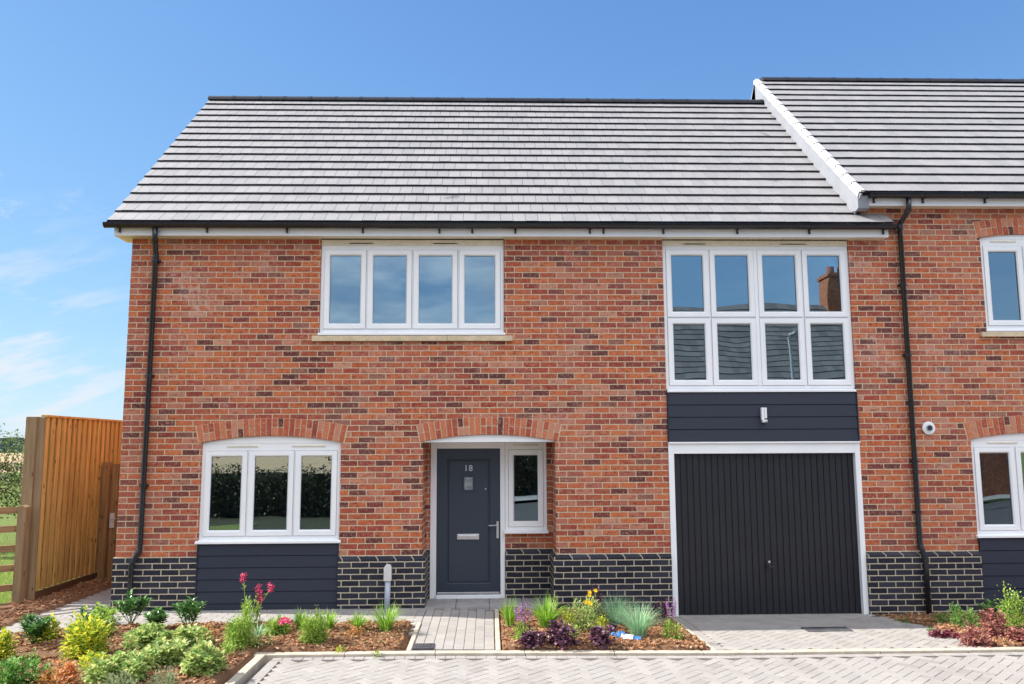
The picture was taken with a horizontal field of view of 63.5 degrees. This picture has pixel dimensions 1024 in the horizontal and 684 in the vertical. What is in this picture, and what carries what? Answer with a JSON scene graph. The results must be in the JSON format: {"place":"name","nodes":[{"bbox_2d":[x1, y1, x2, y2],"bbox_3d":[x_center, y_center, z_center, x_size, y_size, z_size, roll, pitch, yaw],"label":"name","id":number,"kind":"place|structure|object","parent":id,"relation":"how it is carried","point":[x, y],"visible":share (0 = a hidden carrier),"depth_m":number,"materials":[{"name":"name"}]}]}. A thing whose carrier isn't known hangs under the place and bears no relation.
{"place":"outdoors","nodes":[
{"label":"outdoors","id":0,"kind":"place"},
{"bbox_2d":[0,453,23,472],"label":"stubble field","id":1,"kind":"structure","parent":0,"point":[10,459],"depth_m":149.93,"materials":[{"name":"beige plant"}]},
{"bbox_2d":[0,437,24,452],"bbox_3d":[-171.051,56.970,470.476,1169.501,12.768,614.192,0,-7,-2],"label":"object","id":2,"kind":"structure","parent":0,"point":[11,444],"depth_m":527.51,"materials":[{"name":"green plant"}]},
{"bbox_2d":[0,474,78,603],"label":"meadow","id":3,"kind":"structure","parent":0,"point":[11,520],"depth_m":18.90,"materials":[{"name":"green plant"}]},
{"bbox_2d":[0,462,22,484],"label":"hedge","id":4,"kind":"object","parent":3,"relation":"on","point":[11,474],"visible":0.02,"depth_m":47.33,"materials":[{"name":"green plant"}]},
{"bbox_2d":[0,423,24,518],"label":"apple tree","id":5,"kind":"object","parent":3,"relation":"on","point":[16,485],"visible":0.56,"depth_m":16.98,"materials":[{"name":"green plant"}]},
{"bbox_2d":[1,649,254,683],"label":"planting bed","id":6,"kind":"object","parent":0,"point":[225,676],"visible":0.2,"depth_m":7.58,"materials":[{"name":"brown soil"}]},
{"bbox_2d":[0,626,18,659],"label":"garden shrub","id":7,"kind":"object","parent":6,"relation":"on","point":[6,641],"visible":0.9,"depth_m":7.89,"materials":[{"name":"yellow plant"}]},
{"bbox_2d":[0,655,53,683],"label":"garden shrub","id":8,"kind":"object","parent":6,"relation":"on","point":[9,674],"visible":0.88,"depth_m":6.79,"materials":[{"name":"green plant"}]},
{"bbox_2d":[16,648,44,667],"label":"bedding plant","id":9,"kind":"object","parent":6,"relation":"on","point":[32,655],"visible":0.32,"depth_m":7.74,"materials":[{"name":"green plant"}]},
{"bbox_2d":[32,657,82,683],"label":"garden shrub","id":10,"kind":"object","parent":6,"relation":"on","point":[63,675],"visible":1,"depth_m":6.77,"materials":[{"name":"orange plant"}]},
{"bbox_2d":[58,605,114,659],"bbox_3d":[-4.115,2.824,8.024,0.522,0.543,0.608,0,-7,-2],"label":"garden shrub","id":11,"kind":"object","parent":6,"relation":"on","point":[85,636],"visible":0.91,"depth_m":7.90,"materials":[{"name":"yellow plant"}]},
{"bbox_2d":[76,650,107,670],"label":"garden shrub","id":12,"kind":"object","parent":6,"relation":"on","point":[86,659],"visible":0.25,"depth_m":7.56,"materials":[{"name":"yellow plant"}]},
{"bbox_2d":[79,650,149,683],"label":"garden shrub","id":13,"kind":"object","parent":6,"relation":"on","point":[99,670],"visible":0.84,"depth_m":7.10,"materials":[{"name":"green plant"}]},
{"bbox_2d":[102,670,138,683],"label":"garden shrub","id":14,"kind":"object","parent":6,"relation":"on","point":[117,680],"visible":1,"depth_m":6.71,"materials":[{"name":"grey plant"}]},
{"bbox_2d":[130,647,164,670],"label":"garden shrub","id":15,"kind":"object","parent":6,"relation":"on","point":[150,664],"visible":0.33,"depth_m":7.53,"materials":[{"name":"green plant"}]},
{"bbox_2d":[145,665,180,683],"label":"garden shrub","id":16,"kind":"object","parent":6,"relation":"on","point":[168,677],"visible":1,"depth_m":6.79,"materials":[{"name":"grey plant"}]},
{"bbox_2d":[143,636,191,666],"bbox_3d":[-3.224,2.924,7.771,0.463,0.293,0.514,0,-7,-2],"label":"garden shrub","id":17,"kind":"object","parent":6,"relation":"on","point":[172,653],"visible":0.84,"depth_m":7.70,"materials":[{"name":"green plant"}]},
{"bbox_2d":[179,637,228,676],"bbox_3d":[-2.763,2.815,7.384,0.465,0.388,0.414,0,-7,-2],"label":"garden shrub","id":18,"kind":"object","parent":6,"relation":"on","point":[201,658],"visible":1,"depth_m":7.32,"materials":[{"name":"green plant"}]},
{"bbox_2d":[219,639,236,654],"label":"bedding plant","id":19,"kind":"object","parent":6,"relation":"on","point":[229,647],"visible":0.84,"depth_m":8.08,"materials":[{"name":"green plant"}]},
{"bbox_2d":[0,589,426,636],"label":"side path","id":20,"kind":"structure","parent":0,"point":[415,615],"depth_m":10.10,"materials":[{"name":"concrete"}]},
{"bbox_2d":[421,608,495,652],"bbox_3d":[-0.623,3.248,9.422,0.950,0.029,2.250,0,-7,-2],"label":"path base","id":21,"kind":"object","parent":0,"point":[475,627],"visible":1,"depth_m":9.45,"materials":[{"name":"grey concrete"}]},
{"bbox_2d":[412,608,493,650],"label":"paving slabs","id":22,"kind":"object","parent":21,"relation":"on","point":[482,622],"depth_m":9.25,"materials":[{"name":"concrete"}]},
{"bbox_2d":[413,643,434,650],"bbox_3d":[-0.901,3.124,8.473,0.210,0.030,0.210,0,-7,-2],"label":"drain cover","id":23,"kind":"object","parent":22,"relation":"on","point":[423,646],"visible":0.96,"depth_m":8.45,"materials":[{"name":"grey metal"}]},
{"bbox_2d":[425,598,553,610],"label":"porch floor","id":24,"kind":"structure","parent":0,"point":[474,604],"depth_m":10.71,"materials":[{"name":"grey concrete"}]},
{"bbox_2d":[0,576,1023,683],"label":"bark mulch","id":25,"kind":"object","parent":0,"point":[654,637],"visible":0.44,"depth_m":8.81,"materials":[{"name":"brown wood"}]},
{"bbox_2d":[0,505,30,602],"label":"rail fence","id":26,"kind":"object","parent":25,"relation":"on","point":[18,567],"visible":0.9,"depth_m":10.79,"materials":[{"name":"brown wood"}]},
{"bbox_2d":[18,613,52,643],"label":"evergreen shrub","id":27,"kind":"object","parent":25,"relation":"on","point":[32,627],"visible":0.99,"depth_m":8.48,"materials":[{"name":"green plant"}]},
{"bbox_2d":[35,613,62,642],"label":"garden shrub","id":28,"kind":"object","parent":25,"relation":"on","point":[50,633],"visible":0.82,"depth_m":8.64,"materials":[{"name":"green plant"}]},
{"bbox_2d":[63,621,72,633],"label":"bedding plant","id":29,"kind":"object","parent":25,"relation":"on","point":[67,626],"visible":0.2,"depth_m":8.92,"materials":[{"name":"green plant"}]},
{"bbox_2d":[75,604,116,620],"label":"evergreen shrub","id":30,"kind":"object","parent":25,"relation":"on","point":[83,611],"visible":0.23,"depth_m":9.51,"materials":[{"name":"green plant"}]},
{"bbox_2d":[87,601,120,636],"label":"garden shrub","id":31,"kind":"object","parent":25,"relation":"on","point":[108,616],"visible":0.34,"depth_m":8.85,"materials":[{"name":"green plant"}]},
{"bbox_2d":[112,588,151,623],"bbox_3d":[-4.301,3.006,9.411,0.381,0.410,0.429,-2,-7,12],"label":"evergreen shrub","id":32,"kind":"object","parent":25,"relation":"on","point":[131,603],"visible":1,"depth_m":9.40,"materials":[{"name":"green plant"}]},
{"bbox_2d":[120,621,169,650],"bbox_3d":[-3.703,2.980,8.354,0.485,0.324,0.505,3,-8,-26],"label":"garden shrub","id":33,"kind":"object","parent":25,"relation":"on","point":[142,636],"visible":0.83,"depth_m":8.32,"materials":[{"name":"green plant"}]},
{"bbox_2d":[142,606,170,624],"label":"evergreen shrub","id":34,"kind":"object","parent":25,"relation":"on","point":[157,615],"visible":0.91,"depth_m":9.10,"materials":[{"name":"green plant"}]},
{"bbox_2d":[172,596,206,627],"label":"evergreen shrub","id":35,"kind":"object","parent":25,"relation":"on","point":[193,612],"visible":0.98,"depth_m":9.10,"materials":[{"name":"green plant"}]},
{"bbox_2d":[164,623,215,648],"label":"garden shrub","id":36,"kind":"object","parent":25,"relation":"on","point":[189,633],"visible":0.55,"depth_m":8.36,"materials":[{"name":"green plant"}]},
{"bbox_2d":[201,623,219,637],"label":"bedding plant","id":37,"kind":"object","parent":25,"relation":"on","point":[208,626],"visible":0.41,"depth_m":8.79,"materials":[{"name":"orange plant"}]},
{"bbox_2d":[221,609,255,650],"bbox_3d":[-2.760,2.904,8.356,0.388,0.401,0.383,0,-7,-2],"label":"garden shrub","id":38,"kind":"object","parent":25,"relation":"on","point":[238,633],"visible":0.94,"depth_m":8.33,"materials":[{"name":"green plant"}]},
{"bbox_2d":[240,572,274,625],"bbox_3d":[-2.850,2.896,9.212,0.424,0.647,0.323,0,-7,-2],"label":"flowering plant","id":39,"kind":"object","parent":25,"relation":"on","point":[255,609],"visible":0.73,"depth_m":9.21,"materials":[{"name":"green plant"}]},
{"bbox_2d":[246,620,270,637],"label":"ornamental grass","id":40,"kind":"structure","parent":25,"relation":"on","point":[259,630],"depth_m":8.73,"materials":[{"name":"green plant"}]},
{"bbox_2d":[252,630,274,647],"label":"bedding plant","id":41,"kind":"object","parent":25,"relation":"on","point":[257,637],"visible":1,"depth_m":8.37,"materials":[{"name":"green plant"}]},
{"bbox_2d":[262,613,291,635],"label":"flowering plant","id":42,"kind":"object","parent":25,"relation":"on","point":[278,625],"visible":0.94,"depth_m":8.89,"materials":[{"name":"green plant"}]},
{"bbox_2d":[291,607,310,629],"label":"ornamental grass","id":43,"kind":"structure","parent":25,"relation":"on","point":[298,616],"depth_m":9.13,"materials":[{"name":"green plant"}]},
{"bbox_2d":[297,608,330,644],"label":"garden shrub","id":44,"kind":"object","parent":25,"relation":"on","point":[312,632],"visible":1,"depth_m":8.50,"materials":[{"name":"green plant"}]},
{"bbox_2d":[322,609,343,629],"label":"ornamental grass","id":45,"kind":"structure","parent":25,"relation":"on","point":[331,622],"depth_m":9.03,"materials":[{"name":"green plant"}]},
{"bbox_2d":[334,645,346,652],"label":"bedding plant","id":46,"kind":"object","parent":25,"relation":"on","point":[337,648],"visible":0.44,"depth_m":8.29,"materials":[{"name":"yellow plant"}]},
{"bbox_2d":[0,608,689,682],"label":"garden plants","id":47,"kind":"object","parent":25,"relation":"on","point":[316,644],"visible":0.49,"depth_m":8.57,"materials":[{"name":"plant"}]},
{"bbox_2d":[347,625,363,635],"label":"bedding plant","id":48,"kind":"object","parent":25,"relation":"on","point":[355,630],"visible":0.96,"depth_m":8.85,"materials":[{"name":"orange plant"}]},
{"bbox_2d":[342,609,373,629],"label":"ornamental grass","id":49,"kind":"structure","parent":25,"relation":"on","point":[358,621],"depth_m":9.04,"materials":[{"name":"green plant"}]},
{"bbox_2d":[365,601,405,631],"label":"ornamental grass","id":50,"kind":"object","parent":25,"relation":"on","point":[387,621],"depth_m":9.03,"materials":[{"name":"green plant"}]},
{"bbox_2d":[406,622,420,650],"bbox_3d":[-1.054,3.235,8.918,0.050,0.161,1.264,0,-7,-2],"label":"path edging","id":51,"kind":"object","parent":25,"relation":"on","point":[413,637],"visible":0.5,"depth_m":8.82,"materials":[{"name":"concrete"}]},
{"bbox_2d":[495,609,500,650],"bbox_3d":[-0.166,3.302,9.368,0.050,0.154,2.124,0,-7,-2],"label":"path edging","id":52,"kind":"object","parent":25,"relation":"on","point":[497,637],"visible":0.7,"depth_m":9.14,"materials":[{"name":"concrete"}]},
{"bbox_2d":[496,597,521,627],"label":"ornamental grass","id":53,"kind":"object","parent":25,"relation":"on","point":[509,617],"depth_m":9.22,"materials":[{"name":"green plant"}]},
{"bbox_2d":[510,601,535,639],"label":"flowering plant","id":54,"kind":"object","parent":25,"relation":"on","point":[520,626],"visible":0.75,"depth_m":8.69,"materials":[{"name":"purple plant"}]},
{"bbox_2d":[516,625,548,648],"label":"foliage plant","id":55,"kind":"object","parent":25,"relation":"on","point":[529,639],"visible":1,"depth_m":8.40,"materials":[{"name":"purple plant"}]},
{"bbox_2d":[523,595,573,628],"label":"ornamental grass","id":56,"kind":"object","parent":25,"relation":"on","point":[544,615],"depth_m":9.23,"materials":[{"name":"green plant"}]},
{"bbox_2d":[545,619,580,650],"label":"foliage plant","id":57,"kind":"object","parent":25,"relation":"on","point":[558,638],"visible":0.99,"depth_m":8.45,"materials":[{"name":"purple plant"}]},
{"bbox_2d":[560,608,576,628],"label":"bedding plant","id":58,"kind":"object","parent":25,"relation":"on","point":[569,617],"visible":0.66,"depth_m":9.11,"materials":[{"name":"green plant"}]},
{"bbox_2d":[570,624,580,636],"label":"bedding plant","id":59,"kind":"object","parent":25,"relation":"on","point":[575,627],"visible":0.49,"depth_m":8.82,"materials":[{"name":"green plant"}]},
{"bbox_2d":[563,589,601,631],"bbox_3d":[0.814,3.017,9.295,0.456,0.522,0.466,-4,-8,24],"label":"flowering plant","id":60,"kind":"object","parent":25,"relation":"on","point":[588,607],"visible":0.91,"depth_m":9.24,"materials":[{"name":"green plant"}]},
{"bbox_2d":[590,584,607,620],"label":"garden shrub","id":61,"kind":"object","parent":25,"relation":"on","point":[598,598],"visible":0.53,"depth_m":9.76,"materials":[{"name":"green plant"}]},
{"bbox_2d":[592,613,608,628],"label":"bedding plant","id":62,"kind":"object","parent":25,"relation":"on","point":[601,622],"visible":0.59,"depth_m":9.00,"materials":[{"name":"yellow plant"}]},
{"bbox_2d":[589,625,615,649],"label":"foliage plant","id":63,"kind":"object","parent":25,"relation":"on","point":[600,632],"visible":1,"depth_m":8.45,"materials":[{"name":"purple plant"}]},
{"bbox_2d":[610,623,616,631],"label":"plant","id":64,"kind":"object","parent":25,"relation":"on","point":[614,625],"visible":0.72,"depth_m":9.00,"materials":[{"name":"purple plant"}]},
{"bbox_2d":[595,593,650,624],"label":"ornamental grass","id":65,"kind":"object","parent":25,"relation":"on","point":[610,613],"depth_m":9.60,"materials":[{"name":"green plant"}]},
{"bbox_2d":[608,631,640,639],"bbox_3d":[1.186,3.110,8.784,0.367,0.053,0.204,-6,-9,40],"label":"crumpled wrapper","id":66,"kind":"object","parent":25,"relation":"on","point":[623,634],"visible":0.97,"depth_m":8.76,"materials":[{"name":"blue plastic"}]},
{"bbox_2d":[606,599,666,637],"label":"ornamental grass","id":67,"kind":"object","parent":25,"relation":"on","point":[637,625],"depth_m":8.90,"materials":[{"name":"green plant"}]},
{"bbox_2d":[653,599,668,618],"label":"garden shrub","id":68,"kind":"object","parent":25,"relation":"on","point":[663,612],"visible":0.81,"depth_m":10.04,"materials":[{"name":"purple plant"}]},
{"bbox_2d":[660,598,684,639],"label":"flowering plant","id":69,"kind":"object","parent":25,"relation":"on","point":[674,631],"visible":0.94,"depth_m":8.79,"materials":[{"name":"green plant"}]},
{"bbox_2d":[670,616,715,649],"bbox_3d":[2.018,3.366,9.430,0.050,0.232,2.144,0,-7,-2],"label":"driveway edging","id":70,"kind":"object","parent":25,"relation":"on","point":[700,639],"visible":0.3,"depth_m":9.21,"materials":[{"name":"concrete"}]},
{"bbox_2d":[928,626,960,639],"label":"foliage plant","id":71,"kind":"object","parent":25,"relation":"on","point":[935,633],"visible":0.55,"depth_m":9.04,"materials":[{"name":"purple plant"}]},
{"bbox_2d":[929,611,960,622],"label":"garden shrub","id":72,"kind":"object","parent":25,"relation":"on","point":[941,618],"visible":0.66,"depth_m":9.85,"materials":[{"name":"green plant"}]},
{"bbox_2d":[947,601,982,628],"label":"garden shrub","id":73,"kind":"object","parent":25,"relation":"on","point":[961,614],"visible":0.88,"depth_m":9.44,"materials":[{"name":"green plant"}]},
{"bbox_2d":[956,620,992,647],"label":"foliage plant","id":74,"kind":"object","parent":25,"relation":"on","point":[969,637],"visible":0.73,"depth_m":8.59,"materials":[{"name":"red plant"}]},
{"bbox_2d":[975,598,1004,621],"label":"evergreen shrub","id":75,"kind":"object","parent":25,"relation":"on","point":[989,604],"visible":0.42,"depth_m":9.94,"materials":[{"name":"green plant"}]},
{"bbox_2d":[978,608,1009,637],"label":"foliage plant","id":76,"kind":"object","parent":25,"relation":"on","point":[992,629],"visible":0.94,"depth_m":8.92,"materials":[{"name":"red plant"}]},
{"bbox_2d":[994,580,1023,627],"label":"garden shrub","id":77,"kind":"object","parent":25,"relation":"on","point":[1008,604],"visible":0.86,"depth_m":9.32,"materials":[{"name":"green plant"}]},
{"bbox_2d":[1004,626,1023,642],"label":"foliage plant","id":78,"kind":"object","parent":25,"relation":"on","point":[1014,633],"visible":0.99,"depth_m":8.60,"materials":[{"name":"red plant"}]},
{"bbox_2d":[0,0,1023,437],"label":"sky","id":79,"kind":"structure","parent":0,"point":[93,93],"materials":[{"name":"blue"}]},
{"bbox_2d":[246,656,1021,683],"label":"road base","id":80,"kind":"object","parent":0,"point":[590,660],"visible":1,"depth_m":8.11,"materials":[{"name":"grey concrete"}]},
{"bbox_2d":[247,652,1023,683],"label":"road","id":81,"kind":"structure","parent":0,"point":[969,668],"depth_m":7.73,"materials":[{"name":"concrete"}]},
{"bbox_2d":[674,613,985,649],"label":"driveway","id":82,"kind":"structure","parent":0,"point":[759,632],"depth_m":9.34,"materials":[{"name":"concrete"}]},
{"bbox_2d":[254,647,1023,662],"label":"kerb","id":83,"kind":"structure","parent":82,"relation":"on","point":[270,656],"depth_m":8.29,"materials":[{"name":"concrete"}]},
{"bbox_2d":[801,627,853,631],"bbox_3d":[3.624,3.315,9.521,0.520,0.030,0.220,0,-7,-2],"label":"drain cover","id":84,"kind":"object","parent":82,"relation":"on","point":[824,629],"visible":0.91,"depth_m":9.51,"materials":[{"name":"grey metal"}]},
{"label":"back garden","id":85,"kind":"structure","parent":0,"visible":0},
{"bbox_2d":[20,415,122,599],"bbox_3d":[-6.506,2.640,14.026,0.265,2.575,6.050,0,-7,-2],"label":"timber fence","id":86,"kind":"object","parent":85,"relation":"on","point":[65,458],"visible":0.34,"depth_m":11.70,"materials":[{"name":"brown wood"}]},
{"bbox_2d":[97,462,119,578],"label":"garden gate","id":87,"kind":"structure","parent":85,"relation":"on","point":[108,521],"depth_m":12.71,"materials":[{"name":"brown wood"}]},
{"bbox_2d":[102,96,897,616],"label":"terraced house","id":88,"kind":"structure","parent":85,"relation":"on","point":[562,352],"depth_m":10.94,"materials":[{"name":"red brick"}]},
{"bbox_2d":[194,443,340,543],"bbox_3d":[-3.101,1.933,10.632,1.835,1.270,0.145,0,-7,-2],"label":"window","id":89,"kind":"structure","parent":88,"relation":"in","point":[293,534],"depth_m":10.63,"materials":[{"name":"white plastic"}]},
{"bbox_2d":[384,564,391,609],"bbox_3d":[-1.562,3.103,10.395,0.095,0.601,0.095,0,-7,-2],"label":"service duct","id":90,"kind":"object","parent":88,"relation":"attached to","point":[387,573],"visible":0.91,"depth_m":10.37,"materials":[{"name":"grey plastic"}]},
{"bbox_2d":[317,243,504,335],"bbox_3d":[-1.325,-0.722,11.030,2.465,1.285,0.120,0,-7,-2],"label":"window","id":91,"kind":"structure","parent":88,"relation":"in","point":[365,327],"depth_m":11.00,"materials":[{"name":"white plastic"}]},
{"bbox_2d":[436,449,499,594],"bbox_3d":[-0.591,2.421,11.212,0.857,1.933,0.114,0,-7,-2],"label":"front door","id":92,"kind":"structure","parent":88,"relation":"in","point":[468,480],"depth_m":11.22,"materials":[{"name":"grey paint"}]},
{"bbox_2d":[504,442,548,533],"bbox_3d":[0.190,1.980,11.282,0.600,1.223,0.145,0,-7,-2],"label":"window","id":93,"kind":"structure","parent":88,"relation":"in","point":[511,448],"depth_m":11.28,"materials":[{"name":"white plastic"}]},
{"bbox_2d":[662,243,855,392],"bbox_3d":[3.295,-0.349,11.105,2.531,2.048,0.130,0,-7,-2],"label":"window","id":94,"kind":"structure","parent":88,"relation":"in","point":[828,265],"depth_m":11.10,"materials":[{"name":"white plastic"}]},
{"bbox_2d":[674,453,860,614],"bbox_3d":[3.311,2.485,10.748,2.386,2.060,0.083,0,-7,-2],"label":"garage door","id":95,"kind":"structure","parent":88,"relation":"in","point":[757,533],"depth_m":10.77,"materials":[{"name":"black paint"}]},
{"bbox_2d":[733,77,1023,614],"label":"terraced house","id":96,"kind":"structure","parent":85,"relation":"on","point":[933,168],"depth_m":11.13,"materials":[{"name":"red brick"}]},
{"bbox_2d":[971,440,1023,537],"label":"window","id":97,"kind":"structure","parent":96,"relation":"in","point":[998,465],"depth_m":10.91,"materials":[{"name":"white plastic"}]},
{"bbox_2d":[980,239,1023,331],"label":"window","id":98,"kind":"structure","parent":96,"relation":"in","point":[1002,260],"depth_m":11.26,"materials":[{"name":"white plastic"}]},
{"label":"road","id":99,"kind":"structure","parent":0,"visible":0},
{"bbox_2d":[225,654,265,683],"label":"kerb","id":100,"kind":"structure","parent":99,"relation":"on","point":[246,673],"depth_m":7.67,"materials":[{"name":"concrete"}]}
]}

